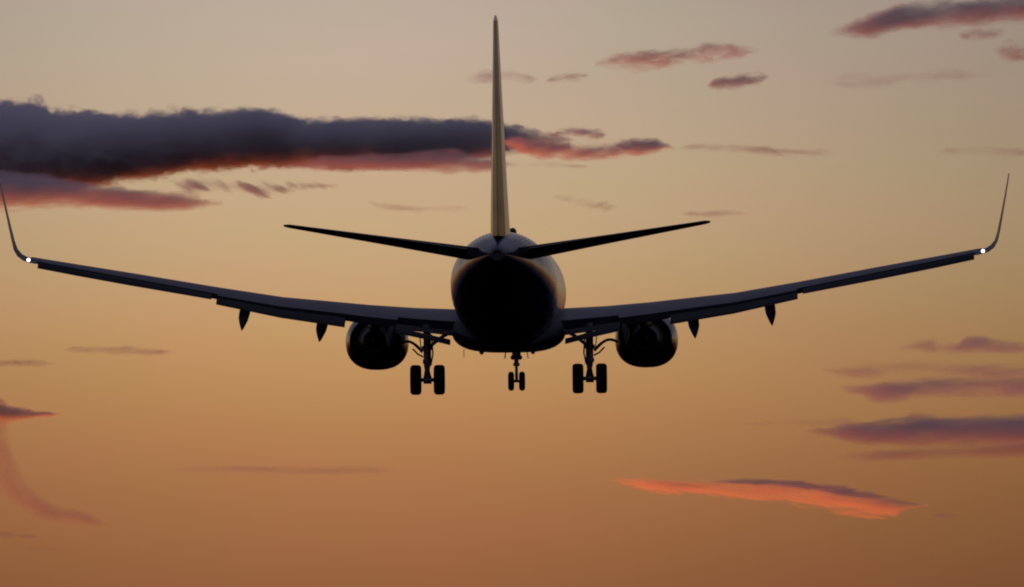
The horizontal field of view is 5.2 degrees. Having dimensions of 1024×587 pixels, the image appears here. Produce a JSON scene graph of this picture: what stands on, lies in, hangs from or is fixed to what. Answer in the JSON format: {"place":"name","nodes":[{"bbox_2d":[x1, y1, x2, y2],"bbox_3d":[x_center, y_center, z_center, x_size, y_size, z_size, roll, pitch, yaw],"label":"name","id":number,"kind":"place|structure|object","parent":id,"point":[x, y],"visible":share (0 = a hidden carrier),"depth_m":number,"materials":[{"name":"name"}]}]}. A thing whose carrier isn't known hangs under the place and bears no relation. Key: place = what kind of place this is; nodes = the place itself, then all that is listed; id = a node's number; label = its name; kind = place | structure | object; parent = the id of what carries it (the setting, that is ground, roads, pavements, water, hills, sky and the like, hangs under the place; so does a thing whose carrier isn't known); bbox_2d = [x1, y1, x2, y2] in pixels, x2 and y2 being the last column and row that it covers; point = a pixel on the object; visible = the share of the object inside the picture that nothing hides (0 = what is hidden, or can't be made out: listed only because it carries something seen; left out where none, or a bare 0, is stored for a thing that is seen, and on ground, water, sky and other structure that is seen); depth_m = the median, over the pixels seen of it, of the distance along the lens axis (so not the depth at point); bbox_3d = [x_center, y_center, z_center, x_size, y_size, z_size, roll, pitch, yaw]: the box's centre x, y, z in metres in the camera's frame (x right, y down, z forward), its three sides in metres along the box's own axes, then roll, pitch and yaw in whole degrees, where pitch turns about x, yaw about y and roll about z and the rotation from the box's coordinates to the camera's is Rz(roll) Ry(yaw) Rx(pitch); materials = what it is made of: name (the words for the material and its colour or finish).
{"place":"outdoors","nodes":[
{"label":"outdoors","id":0,"kind":"place"},
{"bbox_2d":[0,15,1009,394],"bbox_3d":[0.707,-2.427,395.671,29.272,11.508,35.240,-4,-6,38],"label":"passenger jet","id":1,"kind":"object","parent":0,"point":[508,287],"visible":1,"depth_m":396.71,"materials":[{"name":"black metal"}]},
{"bbox_2d":[0,0,1023,586],"label":"sky","id":2,"kind":"structure","parent":0,"point":[872,434],"materials":[{"name":"orange"}]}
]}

